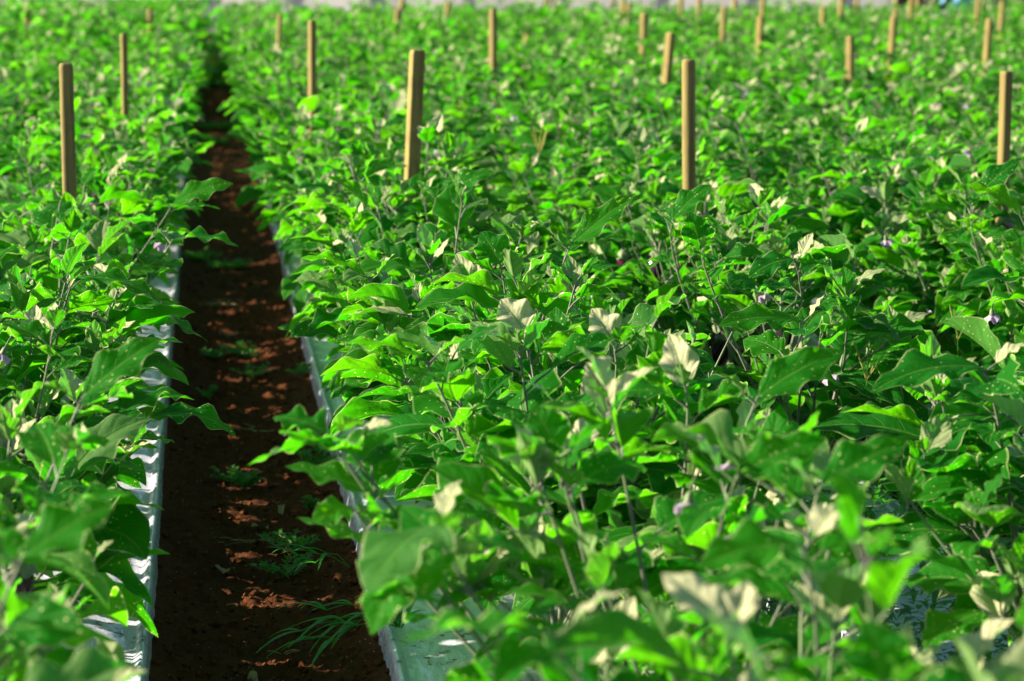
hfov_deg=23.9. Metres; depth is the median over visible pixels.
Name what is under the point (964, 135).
eggplant bush
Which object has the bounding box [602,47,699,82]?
eggplant bush
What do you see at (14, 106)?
eggplant bush
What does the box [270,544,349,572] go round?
grass tuft
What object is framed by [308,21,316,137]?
wooden stake
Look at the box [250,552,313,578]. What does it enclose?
creeping weed
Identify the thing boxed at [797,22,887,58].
eggplant bush
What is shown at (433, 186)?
eggplant bush
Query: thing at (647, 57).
eggplant bush
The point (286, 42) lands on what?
eggplant bush
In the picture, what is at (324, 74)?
eggplant bush
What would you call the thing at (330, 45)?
eggplant bush
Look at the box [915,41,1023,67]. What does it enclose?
eggplant bush
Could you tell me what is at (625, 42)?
eggplant bush
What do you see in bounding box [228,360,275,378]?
creeping weed
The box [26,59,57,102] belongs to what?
eggplant bush
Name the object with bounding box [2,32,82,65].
eggplant bush
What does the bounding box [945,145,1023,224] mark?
eggplant bush
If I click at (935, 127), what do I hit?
eggplant bush
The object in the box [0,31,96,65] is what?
eggplant bush
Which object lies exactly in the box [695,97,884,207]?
eggplant bush
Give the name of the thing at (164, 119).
eggplant bush
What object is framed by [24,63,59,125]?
eggplant bush
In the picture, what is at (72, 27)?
eggplant bush
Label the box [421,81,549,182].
eggplant bush
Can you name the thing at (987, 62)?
eggplant bush
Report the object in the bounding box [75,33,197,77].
eggplant bush
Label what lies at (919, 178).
eggplant bush
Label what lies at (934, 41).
eggplant bush
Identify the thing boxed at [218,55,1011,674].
ground
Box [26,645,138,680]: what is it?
eggplant bush
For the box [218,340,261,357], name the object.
creeping weed
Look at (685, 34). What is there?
eggplant bush
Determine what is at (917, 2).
wooden stake
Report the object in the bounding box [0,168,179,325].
eggplant bush
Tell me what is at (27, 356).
eggplant bush
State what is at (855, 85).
eggplant bush
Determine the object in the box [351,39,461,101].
eggplant bush
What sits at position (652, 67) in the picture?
eggplant bush
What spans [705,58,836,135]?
eggplant bush
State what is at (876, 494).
grass tuft
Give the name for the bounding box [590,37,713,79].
eggplant bush
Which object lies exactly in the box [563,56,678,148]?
eggplant bush
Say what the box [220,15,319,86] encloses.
eggplant bush
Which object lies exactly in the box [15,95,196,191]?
eggplant bush
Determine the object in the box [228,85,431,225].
eggplant bush
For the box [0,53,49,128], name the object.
eggplant bush
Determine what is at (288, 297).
creeping weed
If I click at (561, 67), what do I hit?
eggplant bush
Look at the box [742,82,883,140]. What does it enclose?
eggplant bush
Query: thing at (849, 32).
eggplant bush
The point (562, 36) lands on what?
eggplant bush
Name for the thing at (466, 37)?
eggplant bush
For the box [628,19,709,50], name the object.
eggplant bush
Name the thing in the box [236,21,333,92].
eggplant bush
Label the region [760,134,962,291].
eggplant bush
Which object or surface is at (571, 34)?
eggplant bush
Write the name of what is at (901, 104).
eggplant bush
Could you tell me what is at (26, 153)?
eggplant bush
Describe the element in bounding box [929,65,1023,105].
eggplant bush
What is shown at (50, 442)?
eggplant bush
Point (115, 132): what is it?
eggplant bush
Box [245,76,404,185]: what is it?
eggplant bush
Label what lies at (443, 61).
eggplant bush
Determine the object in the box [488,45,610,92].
eggplant bush
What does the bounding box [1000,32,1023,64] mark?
eggplant bush
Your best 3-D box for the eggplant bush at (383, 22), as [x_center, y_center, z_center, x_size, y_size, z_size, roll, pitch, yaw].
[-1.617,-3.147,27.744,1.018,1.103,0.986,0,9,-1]
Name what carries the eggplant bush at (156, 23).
on the mulch film at (133, 638)
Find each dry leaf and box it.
[215,564,234,573]
[247,669,257,680]
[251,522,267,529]
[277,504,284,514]
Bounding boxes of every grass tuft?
[254,599,424,666]
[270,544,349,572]
[531,126,547,214]
[853,338,899,518]
[949,305,969,355]
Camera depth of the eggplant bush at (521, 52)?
22.84 m
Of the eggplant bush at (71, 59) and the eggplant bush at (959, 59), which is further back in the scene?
the eggplant bush at (71, 59)
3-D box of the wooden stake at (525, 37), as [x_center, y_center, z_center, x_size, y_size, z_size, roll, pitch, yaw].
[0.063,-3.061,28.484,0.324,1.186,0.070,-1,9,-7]
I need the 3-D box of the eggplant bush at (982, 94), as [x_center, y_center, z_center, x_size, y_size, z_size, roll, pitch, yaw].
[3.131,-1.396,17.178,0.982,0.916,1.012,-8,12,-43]
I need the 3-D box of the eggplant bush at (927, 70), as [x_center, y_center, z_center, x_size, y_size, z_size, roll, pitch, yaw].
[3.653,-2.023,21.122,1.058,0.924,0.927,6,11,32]
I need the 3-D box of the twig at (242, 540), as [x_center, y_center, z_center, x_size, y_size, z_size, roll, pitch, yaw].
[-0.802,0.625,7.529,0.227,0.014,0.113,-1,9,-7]
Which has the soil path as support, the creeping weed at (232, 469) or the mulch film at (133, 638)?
the creeping weed at (232, 469)
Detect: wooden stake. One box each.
[25,9,29,41]
[59,63,76,251]
[120,34,128,137]
[147,9,152,39]
[276,14,282,49]
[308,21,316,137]
[393,9,399,38]
[398,0,404,28]
[404,50,424,200]
[444,2,450,15]
[489,9,496,81]
[523,30,530,42]
[621,0,625,26]
[625,4,631,27]
[639,13,647,63]
[658,33,674,117]
[679,0,682,12]
[682,59,695,275]
[696,0,701,29]
[719,7,726,43]
[732,0,736,17]
[755,16,763,64]
[760,0,765,20]
[820,7,825,35]
[837,0,843,21]
[846,36,853,102]
[854,0,858,12]
[887,18,896,74]
[893,8,897,47]
[908,0,913,23]
[915,0,919,17]
[974,0,979,33]
[981,19,992,76]
[995,71,1012,225]
[997,2,1004,39]
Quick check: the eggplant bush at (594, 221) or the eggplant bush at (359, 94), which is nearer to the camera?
the eggplant bush at (594, 221)
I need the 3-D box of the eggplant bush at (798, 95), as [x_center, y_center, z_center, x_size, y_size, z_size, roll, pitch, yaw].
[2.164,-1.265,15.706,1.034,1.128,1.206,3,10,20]
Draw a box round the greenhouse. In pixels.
[0,0,892,29]
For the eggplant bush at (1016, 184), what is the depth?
11.63 m
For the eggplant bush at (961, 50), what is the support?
on the mulch film
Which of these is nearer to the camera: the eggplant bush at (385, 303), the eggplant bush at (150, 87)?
the eggplant bush at (385, 303)
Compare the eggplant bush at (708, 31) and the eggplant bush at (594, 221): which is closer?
the eggplant bush at (594, 221)
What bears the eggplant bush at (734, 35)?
on the mulch film
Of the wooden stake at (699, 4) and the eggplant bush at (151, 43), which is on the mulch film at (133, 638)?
the eggplant bush at (151, 43)
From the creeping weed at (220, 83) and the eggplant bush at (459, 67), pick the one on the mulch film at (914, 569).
the eggplant bush at (459, 67)
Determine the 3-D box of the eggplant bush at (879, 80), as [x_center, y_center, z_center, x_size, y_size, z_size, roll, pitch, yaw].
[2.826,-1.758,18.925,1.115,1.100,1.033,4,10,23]
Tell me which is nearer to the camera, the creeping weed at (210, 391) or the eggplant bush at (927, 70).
the creeping weed at (210, 391)
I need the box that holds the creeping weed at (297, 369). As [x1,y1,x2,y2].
[286,362,310,377]
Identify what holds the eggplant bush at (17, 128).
on the mulch film
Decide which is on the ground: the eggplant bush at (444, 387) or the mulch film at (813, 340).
the mulch film at (813, 340)
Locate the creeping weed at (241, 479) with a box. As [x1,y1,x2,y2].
[226,468,265,490]
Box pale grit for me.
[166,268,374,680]
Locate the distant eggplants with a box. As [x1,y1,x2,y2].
[0,0,1023,78]
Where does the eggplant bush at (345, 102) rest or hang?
on the mulch film at (438, 655)
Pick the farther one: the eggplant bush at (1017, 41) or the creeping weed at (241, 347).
the eggplant bush at (1017, 41)
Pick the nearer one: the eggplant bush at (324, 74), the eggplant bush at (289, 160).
the eggplant bush at (289, 160)
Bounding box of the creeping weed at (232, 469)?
[208,464,243,484]
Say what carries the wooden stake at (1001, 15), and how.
on the ground
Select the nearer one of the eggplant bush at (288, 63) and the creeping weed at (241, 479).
the creeping weed at (241, 479)
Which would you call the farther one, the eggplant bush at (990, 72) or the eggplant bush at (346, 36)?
the eggplant bush at (346, 36)
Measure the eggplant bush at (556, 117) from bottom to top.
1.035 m
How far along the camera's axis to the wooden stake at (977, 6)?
30.61 m
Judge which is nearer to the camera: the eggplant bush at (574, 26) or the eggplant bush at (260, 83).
the eggplant bush at (260, 83)
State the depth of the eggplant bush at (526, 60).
22.33 m
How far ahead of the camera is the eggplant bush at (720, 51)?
24.51 m
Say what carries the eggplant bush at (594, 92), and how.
on the mulch film at (813, 340)
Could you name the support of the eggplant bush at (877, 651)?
on the mulch film at (438, 655)
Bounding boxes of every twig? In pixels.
[198,299,241,306]
[219,331,237,336]
[219,537,287,545]
[232,423,274,431]
[267,649,299,654]
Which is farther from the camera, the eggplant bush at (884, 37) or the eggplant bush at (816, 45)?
the eggplant bush at (884, 37)
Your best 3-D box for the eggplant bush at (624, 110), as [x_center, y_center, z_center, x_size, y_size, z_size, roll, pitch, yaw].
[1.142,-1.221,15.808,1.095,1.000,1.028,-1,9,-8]
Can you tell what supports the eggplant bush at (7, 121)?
on the mulch film
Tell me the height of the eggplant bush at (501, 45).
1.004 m
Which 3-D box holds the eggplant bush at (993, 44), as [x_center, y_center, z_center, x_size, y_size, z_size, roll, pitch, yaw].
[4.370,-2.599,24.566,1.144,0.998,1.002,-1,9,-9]
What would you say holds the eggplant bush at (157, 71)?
on the mulch film at (133, 638)
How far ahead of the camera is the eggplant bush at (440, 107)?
16.36 m
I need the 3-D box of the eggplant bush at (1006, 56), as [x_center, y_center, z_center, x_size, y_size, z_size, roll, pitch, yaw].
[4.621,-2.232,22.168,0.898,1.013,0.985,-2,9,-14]
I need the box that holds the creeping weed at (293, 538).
[257,528,320,549]
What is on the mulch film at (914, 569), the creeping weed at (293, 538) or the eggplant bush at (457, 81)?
the eggplant bush at (457, 81)
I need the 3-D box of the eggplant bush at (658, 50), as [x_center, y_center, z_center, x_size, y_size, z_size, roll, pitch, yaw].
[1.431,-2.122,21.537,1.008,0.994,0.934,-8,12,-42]
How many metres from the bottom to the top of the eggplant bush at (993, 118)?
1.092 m
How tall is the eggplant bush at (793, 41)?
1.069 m
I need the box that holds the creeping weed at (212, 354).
[200,347,230,359]
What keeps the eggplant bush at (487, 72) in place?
on the mulch film at (914, 569)
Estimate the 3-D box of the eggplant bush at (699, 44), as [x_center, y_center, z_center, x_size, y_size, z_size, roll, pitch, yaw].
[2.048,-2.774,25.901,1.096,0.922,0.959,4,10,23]
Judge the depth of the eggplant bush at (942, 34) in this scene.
28.33 m
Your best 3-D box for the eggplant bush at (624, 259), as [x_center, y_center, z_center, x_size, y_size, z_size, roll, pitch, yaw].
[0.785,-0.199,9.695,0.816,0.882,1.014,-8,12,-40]
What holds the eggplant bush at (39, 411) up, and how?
on the mulch film at (133, 638)
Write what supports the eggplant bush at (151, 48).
on the mulch film at (133, 638)
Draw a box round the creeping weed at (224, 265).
[203,258,252,269]
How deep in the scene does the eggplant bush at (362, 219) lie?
8.45 m
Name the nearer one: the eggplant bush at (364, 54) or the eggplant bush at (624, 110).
the eggplant bush at (624, 110)
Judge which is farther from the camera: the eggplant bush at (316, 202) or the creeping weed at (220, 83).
the creeping weed at (220, 83)
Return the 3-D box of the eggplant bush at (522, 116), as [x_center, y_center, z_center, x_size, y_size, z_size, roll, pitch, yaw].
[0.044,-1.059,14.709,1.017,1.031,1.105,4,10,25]
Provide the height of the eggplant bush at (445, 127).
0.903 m
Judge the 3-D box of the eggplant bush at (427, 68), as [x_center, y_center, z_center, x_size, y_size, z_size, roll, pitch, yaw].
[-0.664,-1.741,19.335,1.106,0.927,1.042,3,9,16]
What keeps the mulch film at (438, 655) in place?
on the ground
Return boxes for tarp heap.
[933,0,974,14]
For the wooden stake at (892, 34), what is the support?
on the ground
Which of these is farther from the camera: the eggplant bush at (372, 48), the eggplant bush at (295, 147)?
the eggplant bush at (372, 48)
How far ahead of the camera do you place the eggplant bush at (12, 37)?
26.52 m
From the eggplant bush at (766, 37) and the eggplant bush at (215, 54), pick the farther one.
the eggplant bush at (215, 54)
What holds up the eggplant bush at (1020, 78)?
on the mulch film
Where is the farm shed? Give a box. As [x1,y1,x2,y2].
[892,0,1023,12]
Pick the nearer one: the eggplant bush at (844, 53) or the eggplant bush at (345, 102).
the eggplant bush at (345, 102)
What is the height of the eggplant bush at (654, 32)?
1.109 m
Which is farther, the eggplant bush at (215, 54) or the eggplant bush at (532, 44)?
the eggplant bush at (215, 54)
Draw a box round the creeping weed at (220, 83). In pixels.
[199,80,229,86]
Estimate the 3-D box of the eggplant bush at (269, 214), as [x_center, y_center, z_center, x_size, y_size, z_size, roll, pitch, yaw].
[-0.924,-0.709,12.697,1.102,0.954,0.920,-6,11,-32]
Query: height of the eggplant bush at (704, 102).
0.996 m
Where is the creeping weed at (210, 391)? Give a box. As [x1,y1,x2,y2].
[194,385,217,399]
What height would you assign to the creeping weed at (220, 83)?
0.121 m
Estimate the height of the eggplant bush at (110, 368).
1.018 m
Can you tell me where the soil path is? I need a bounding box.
[148,56,390,680]
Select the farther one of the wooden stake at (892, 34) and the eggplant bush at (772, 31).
the eggplant bush at (772, 31)
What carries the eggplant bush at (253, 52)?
on the mulch film at (438, 655)
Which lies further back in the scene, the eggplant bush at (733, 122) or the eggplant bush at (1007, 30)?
the eggplant bush at (1007, 30)
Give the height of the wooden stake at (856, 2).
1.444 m
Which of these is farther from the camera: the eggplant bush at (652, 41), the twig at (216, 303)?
the eggplant bush at (652, 41)
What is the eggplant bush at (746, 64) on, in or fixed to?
on the mulch film
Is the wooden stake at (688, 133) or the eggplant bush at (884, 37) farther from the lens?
the eggplant bush at (884, 37)
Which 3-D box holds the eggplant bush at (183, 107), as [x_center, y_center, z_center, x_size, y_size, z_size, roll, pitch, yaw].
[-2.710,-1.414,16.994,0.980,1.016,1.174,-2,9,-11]
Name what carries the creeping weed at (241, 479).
on the soil path
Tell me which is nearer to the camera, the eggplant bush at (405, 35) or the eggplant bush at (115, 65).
the eggplant bush at (115, 65)
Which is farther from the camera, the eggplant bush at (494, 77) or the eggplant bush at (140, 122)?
the eggplant bush at (494, 77)
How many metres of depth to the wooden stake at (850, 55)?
17.41 m
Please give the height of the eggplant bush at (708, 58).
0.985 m
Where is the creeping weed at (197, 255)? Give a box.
[181,244,221,261]
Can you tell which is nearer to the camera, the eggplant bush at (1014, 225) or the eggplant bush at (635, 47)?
the eggplant bush at (1014, 225)
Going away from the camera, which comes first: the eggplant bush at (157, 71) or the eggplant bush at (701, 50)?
the eggplant bush at (157, 71)
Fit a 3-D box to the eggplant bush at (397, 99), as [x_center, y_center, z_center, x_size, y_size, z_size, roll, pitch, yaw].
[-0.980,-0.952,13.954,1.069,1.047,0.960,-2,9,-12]
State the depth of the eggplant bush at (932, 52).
25.00 m
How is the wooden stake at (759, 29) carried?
on the ground
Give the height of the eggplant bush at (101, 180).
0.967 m
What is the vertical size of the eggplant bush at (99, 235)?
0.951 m
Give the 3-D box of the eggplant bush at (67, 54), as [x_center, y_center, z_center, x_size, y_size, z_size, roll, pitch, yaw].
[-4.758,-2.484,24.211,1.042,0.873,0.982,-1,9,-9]
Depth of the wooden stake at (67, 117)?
9.00 m
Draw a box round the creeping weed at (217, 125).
[196,120,241,129]
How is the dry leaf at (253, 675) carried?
on the soil path
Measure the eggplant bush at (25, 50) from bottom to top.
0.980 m
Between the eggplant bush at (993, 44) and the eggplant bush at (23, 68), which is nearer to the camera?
the eggplant bush at (23, 68)
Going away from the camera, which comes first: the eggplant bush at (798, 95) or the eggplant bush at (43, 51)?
the eggplant bush at (798, 95)
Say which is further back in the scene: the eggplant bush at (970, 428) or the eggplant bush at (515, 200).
the eggplant bush at (515, 200)
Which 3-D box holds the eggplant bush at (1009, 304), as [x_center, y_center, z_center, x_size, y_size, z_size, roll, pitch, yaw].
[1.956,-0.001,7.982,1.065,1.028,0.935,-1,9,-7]
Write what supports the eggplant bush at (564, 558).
on the mulch film at (438, 655)
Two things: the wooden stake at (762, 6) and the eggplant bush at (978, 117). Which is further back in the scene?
the wooden stake at (762, 6)
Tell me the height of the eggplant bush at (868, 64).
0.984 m
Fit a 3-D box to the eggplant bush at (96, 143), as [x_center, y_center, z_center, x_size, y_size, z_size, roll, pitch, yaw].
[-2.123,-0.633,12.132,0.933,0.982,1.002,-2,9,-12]
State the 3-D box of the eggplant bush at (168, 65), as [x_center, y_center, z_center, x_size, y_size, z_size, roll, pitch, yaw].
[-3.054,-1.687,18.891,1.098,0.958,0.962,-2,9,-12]
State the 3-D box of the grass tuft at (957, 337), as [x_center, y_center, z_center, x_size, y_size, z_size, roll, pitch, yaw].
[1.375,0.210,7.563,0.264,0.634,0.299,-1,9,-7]
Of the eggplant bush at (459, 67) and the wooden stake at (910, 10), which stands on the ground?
the wooden stake at (910, 10)
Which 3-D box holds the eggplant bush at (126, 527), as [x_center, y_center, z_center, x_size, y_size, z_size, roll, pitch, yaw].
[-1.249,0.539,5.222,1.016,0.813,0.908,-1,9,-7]
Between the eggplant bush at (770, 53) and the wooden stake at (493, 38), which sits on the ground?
the wooden stake at (493, 38)
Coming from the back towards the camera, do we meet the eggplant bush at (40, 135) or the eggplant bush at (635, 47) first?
the eggplant bush at (635, 47)
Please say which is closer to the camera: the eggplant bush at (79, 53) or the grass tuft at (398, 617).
the grass tuft at (398, 617)
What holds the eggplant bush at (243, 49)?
on the mulch film at (438, 655)
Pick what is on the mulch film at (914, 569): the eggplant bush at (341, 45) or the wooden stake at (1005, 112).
the eggplant bush at (341, 45)
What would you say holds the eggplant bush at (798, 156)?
on the mulch film at (813, 340)
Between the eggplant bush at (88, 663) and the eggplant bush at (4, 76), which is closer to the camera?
the eggplant bush at (88, 663)
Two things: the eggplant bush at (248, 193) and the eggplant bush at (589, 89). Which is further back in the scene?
the eggplant bush at (589, 89)
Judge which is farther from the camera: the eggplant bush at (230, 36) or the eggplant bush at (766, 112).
the eggplant bush at (230, 36)
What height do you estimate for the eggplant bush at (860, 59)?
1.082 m
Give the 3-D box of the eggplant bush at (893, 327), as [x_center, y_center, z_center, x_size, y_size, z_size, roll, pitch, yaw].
[0.954,0.095,7.436,0.945,1.002,1.351,-1,9,-7]
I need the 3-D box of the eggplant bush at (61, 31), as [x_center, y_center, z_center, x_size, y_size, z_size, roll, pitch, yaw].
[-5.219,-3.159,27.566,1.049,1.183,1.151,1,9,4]
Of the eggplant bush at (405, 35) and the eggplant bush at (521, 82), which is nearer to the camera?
the eggplant bush at (521, 82)
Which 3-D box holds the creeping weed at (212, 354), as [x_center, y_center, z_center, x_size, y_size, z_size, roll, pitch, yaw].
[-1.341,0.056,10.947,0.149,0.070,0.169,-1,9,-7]
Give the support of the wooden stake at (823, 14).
on the ground
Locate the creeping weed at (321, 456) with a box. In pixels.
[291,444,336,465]
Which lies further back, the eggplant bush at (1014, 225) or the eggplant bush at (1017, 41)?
the eggplant bush at (1017, 41)
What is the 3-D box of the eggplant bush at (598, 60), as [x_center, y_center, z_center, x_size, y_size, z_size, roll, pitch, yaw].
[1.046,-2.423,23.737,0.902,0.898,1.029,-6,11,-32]
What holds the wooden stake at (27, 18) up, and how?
on the ground
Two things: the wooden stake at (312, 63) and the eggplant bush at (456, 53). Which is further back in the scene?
the eggplant bush at (456, 53)
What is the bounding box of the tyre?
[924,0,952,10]
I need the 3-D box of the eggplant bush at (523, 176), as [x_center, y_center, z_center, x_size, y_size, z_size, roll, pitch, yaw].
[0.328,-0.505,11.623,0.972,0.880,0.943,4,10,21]
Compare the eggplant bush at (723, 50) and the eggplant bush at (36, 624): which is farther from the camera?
the eggplant bush at (723, 50)
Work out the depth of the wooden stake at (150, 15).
27.01 m
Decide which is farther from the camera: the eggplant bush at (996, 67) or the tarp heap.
the tarp heap
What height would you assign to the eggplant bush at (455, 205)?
1.074 m
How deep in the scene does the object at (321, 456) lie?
8.50 m
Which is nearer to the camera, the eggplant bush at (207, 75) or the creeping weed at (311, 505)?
the creeping weed at (311, 505)
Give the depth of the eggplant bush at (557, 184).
11.00 m
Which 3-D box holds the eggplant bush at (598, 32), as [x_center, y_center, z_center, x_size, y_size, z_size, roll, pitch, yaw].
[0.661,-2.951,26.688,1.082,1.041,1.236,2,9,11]
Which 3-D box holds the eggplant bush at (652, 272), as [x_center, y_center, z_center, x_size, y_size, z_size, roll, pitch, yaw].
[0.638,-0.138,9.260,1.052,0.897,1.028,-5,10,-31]
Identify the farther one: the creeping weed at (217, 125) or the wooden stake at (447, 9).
the wooden stake at (447, 9)
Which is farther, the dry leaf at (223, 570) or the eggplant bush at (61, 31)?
the eggplant bush at (61, 31)
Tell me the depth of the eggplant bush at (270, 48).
22.03 m
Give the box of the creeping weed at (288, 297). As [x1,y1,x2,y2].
[273,290,290,300]
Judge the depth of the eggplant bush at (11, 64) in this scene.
20.27 m
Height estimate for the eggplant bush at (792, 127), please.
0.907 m
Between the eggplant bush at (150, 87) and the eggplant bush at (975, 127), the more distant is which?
the eggplant bush at (150, 87)
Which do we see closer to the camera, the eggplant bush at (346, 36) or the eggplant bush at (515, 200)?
the eggplant bush at (515, 200)
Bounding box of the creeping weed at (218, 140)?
[193,134,232,144]
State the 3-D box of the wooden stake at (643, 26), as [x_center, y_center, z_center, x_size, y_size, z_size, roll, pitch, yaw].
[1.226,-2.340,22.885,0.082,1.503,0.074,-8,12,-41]
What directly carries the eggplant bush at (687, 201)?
on the mulch film at (914, 569)
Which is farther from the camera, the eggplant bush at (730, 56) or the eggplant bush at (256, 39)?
the eggplant bush at (256, 39)
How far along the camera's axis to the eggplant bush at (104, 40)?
24.11 m
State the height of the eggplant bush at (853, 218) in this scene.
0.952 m
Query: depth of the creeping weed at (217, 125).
25.85 m
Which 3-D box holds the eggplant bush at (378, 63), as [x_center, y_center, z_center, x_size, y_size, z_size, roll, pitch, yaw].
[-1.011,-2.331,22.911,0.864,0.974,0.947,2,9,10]
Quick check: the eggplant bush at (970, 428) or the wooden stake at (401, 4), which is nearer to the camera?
the eggplant bush at (970, 428)
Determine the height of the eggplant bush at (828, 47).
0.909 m
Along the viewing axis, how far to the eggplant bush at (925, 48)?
22.14 m
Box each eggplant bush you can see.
[0,3,22,47]
[0,29,90,61]
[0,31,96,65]
[0,44,64,106]
[0,44,74,86]
[0,49,55,106]
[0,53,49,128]
[0,56,56,105]
[0,58,54,126]
[0,68,19,122]
[0,81,33,158]
[0,86,42,139]
[0,107,22,187]
[0,113,25,177]
[0,113,202,276]
[0,117,188,203]
[0,118,176,227]
[0,129,190,228]
[0,141,176,285]
[0,162,202,302]
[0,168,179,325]
[0,177,233,329]
[0,210,237,343]
[0,212,207,486]
[0,243,235,487]
[0,292,193,592]
[0,337,161,666]
[0,398,168,650]
[0,420,128,680]
[0,497,146,680]
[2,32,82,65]
[3,43,56,89]
[4,22,99,68]
[5,11,100,52]
[5,49,83,86]
[5,74,53,128]
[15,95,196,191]
[18,83,215,227]
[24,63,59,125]
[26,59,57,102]
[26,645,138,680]
[29,40,81,87]
[29,62,200,135]
[34,81,181,141]
[36,80,184,154]
[47,96,195,186]
[51,63,191,111]
[52,67,198,179]
[53,48,201,108]
[73,65,184,113]
[74,52,195,103]
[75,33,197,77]
[77,67,198,156]
[86,36,212,136]
[87,69,203,125]
[95,15,185,50]
[95,37,208,104]
[95,46,180,72]
[97,31,216,84]
[100,15,208,77]
[105,33,207,92]
[109,43,189,69]
[111,34,196,71]
[197,54,229,93]
[205,18,219,65]
[206,37,229,75]
[217,61,387,166]
[218,23,320,66]
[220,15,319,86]
[220,26,332,75]
[222,38,334,78]
[222,53,367,130]
[223,38,337,94]
[224,13,323,63]
[226,59,360,146]
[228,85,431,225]
[230,38,321,97]
[230,51,322,92]
[234,48,346,124]
[234,112,431,265]
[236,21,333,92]
[237,47,333,97]
[241,38,328,82]
[243,75,336,117]
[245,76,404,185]
[246,20,322,60]
[248,117,487,258]
[249,38,352,83]
[249,84,378,164]
[249,347,906,680]
[251,83,406,212]
[254,60,374,89]
[257,82,389,131]
[269,83,439,182]
[271,126,438,264]
[276,115,509,313]
[278,114,497,335]
[278,168,581,391]
[290,167,610,425]
[301,159,535,223]
[302,231,709,504]
[320,248,840,613]
[321,21,426,59]
[330,31,439,71]
[331,33,408,69]
[333,18,413,59]
[334,42,441,73]
[336,37,408,68]
[336,173,551,283]
[337,193,671,362]
[343,42,426,90]
[347,285,770,625]
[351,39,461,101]
[356,46,443,78]
[357,434,1023,680]
[358,39,452,79]
[358,45,433,76]
[360,52,464,89]
[361,49,505,100]
[366,63,483,111]
[370,55,484,112]
[374,44,495,117]
[375,72,505,117]
[401,470,1023,680]
[407,73,517,120]
[421,22,509,51]
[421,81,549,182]
[421,81,553,167]
[422,67,524,168]
[428,19,503,51]
[430,93,568,209]
[432,23,513,56]
[435,35,505,65]
[435,79,580,210]
[437,94,610,235]
[442,39,508,67]
[449,41,538,65]
[453,40,540,67]
[455,38,585,86]
[462,334,844,680]
[463,39,554,82]
[465,47,557,80]
[470,99,642,211]
[471,101,698,233]
[479,35,563,67]
[481,118,615,236]
[488,41,589,85]
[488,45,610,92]
[488,138,667,241]
[499,17,589,53]
[507,56,596,102]
[514,40,645,119]
[526,25,619,60]
[527,182,774,351]
[529,20,622,53]
[529,132,743,255]
[533,44,662,114]
[540,70,628,117]
[540,127,750,283]
[543,52,639,102]
[544,30,609,66]
[550,24,635,66]
[551,77,654,145]
[560,33,638,60]
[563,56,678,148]
[576,48,635,83]
[578,37,660,69]
[579,80,695,147]
[583,48,651,84]
[588,178,783,349]
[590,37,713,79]
[600,79,727,140]
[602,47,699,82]
[602,184,829,367]
[609,89,766,157]
[611,18,716,55]
[615,45,716,89]
[619,50,728,91]
[626,184,881,414]
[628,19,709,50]
[630,75,785,146]
[647,37,740,63]
[647,39,719,59]
[648,29,731,73]
[648,107,829,176]
[653,59,778,101]
[660,41,767,93]
[660,114,826,203]
[680,40,742,69]
[680,212,1001,451]
[695,37,753,78]
[695,41,795,86]
[695,48,794,75]
[695,61,791,107]
[695,62,791,117]
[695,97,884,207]
[700,26,785,48]
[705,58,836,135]
[708,102,908,230]
[715,27,789,60]
[718,66,833,107]
[723,32,833,93]
[724,50,815,83]
[727,22,822,74]
[729,29,814,60]
[731,41,838,92]
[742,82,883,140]
[745,85,839,145]
[760,58,926,147]
[760,117,978,243]
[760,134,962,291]
[763,30,822,74]
[767,49,870,92]
[769,26,858,68]
[777,53,898,98]
[784,56,929,105]
[790,144,1023,311]
[796,41,845,67]
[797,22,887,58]
[804,44,873,69]
[805,20,888,48]
[807,48,940,109]
[812,78,944,155]
[812,316,1023,644]
[818,23,901,59]
[828,14,919,59]
[830,95,970,157]
[831,48,918,83]
[832,42,924,83]
[832,51,969,115]
[842,31,950,82]
[842,52,993,118]
[849,167,1023,361]
[853,165,1023,327]
[856,36,940,56]
[857,32,969,63]
[862,97,993,168]
[875,114,1023,183]
[880,53,1019,104]
[881,54,970,82]
[881,158,1023,359]
[884,55,978,97]
[884,444,1023,648]
[891,76,1020,141]
[893,67,1016,141]
[897,25,970,55]
[900,37,1002,68]
[907,41,972,59]
[914,125,1023,221]
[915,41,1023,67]
[916,23,1006,56]
[922,31,995,59]
[928,64,1021,104]
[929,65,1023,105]
[938,91,1023,140]
[940,182,1023,419]
[943,39,1023,77]
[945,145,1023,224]
[946,86,1023,139]
[954,34,1013,66]
[959,140,1023,219]
[967,46,1023,89]
[973,63,1021,112]
[979,27,1016,48]
[981,33,1020,53]
[982,20,1023,57]
[983,102,1023,154]
[991,42,1023,78]
[992,194,1023,231]
[996,55,1023,84]
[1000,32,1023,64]
[1002,26,1023,52]
[1012,70,1023,110]
[1015,50,1023,83]
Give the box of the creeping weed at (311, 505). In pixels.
[299,494,322,509]
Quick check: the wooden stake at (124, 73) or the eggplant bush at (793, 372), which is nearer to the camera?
the eggplant bush at (793, 372)
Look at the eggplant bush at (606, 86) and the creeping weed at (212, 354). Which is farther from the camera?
the eggplant bush at (606, 86)
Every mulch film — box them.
[34,97,191,680]
[230,64,615,680]
[470,207,1015,680]
[770,288,1023,455]
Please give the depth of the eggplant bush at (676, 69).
20.30 m
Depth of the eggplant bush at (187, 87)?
18.30 m
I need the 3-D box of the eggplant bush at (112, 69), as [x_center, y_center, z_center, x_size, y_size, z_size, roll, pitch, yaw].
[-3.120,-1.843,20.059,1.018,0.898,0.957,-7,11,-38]

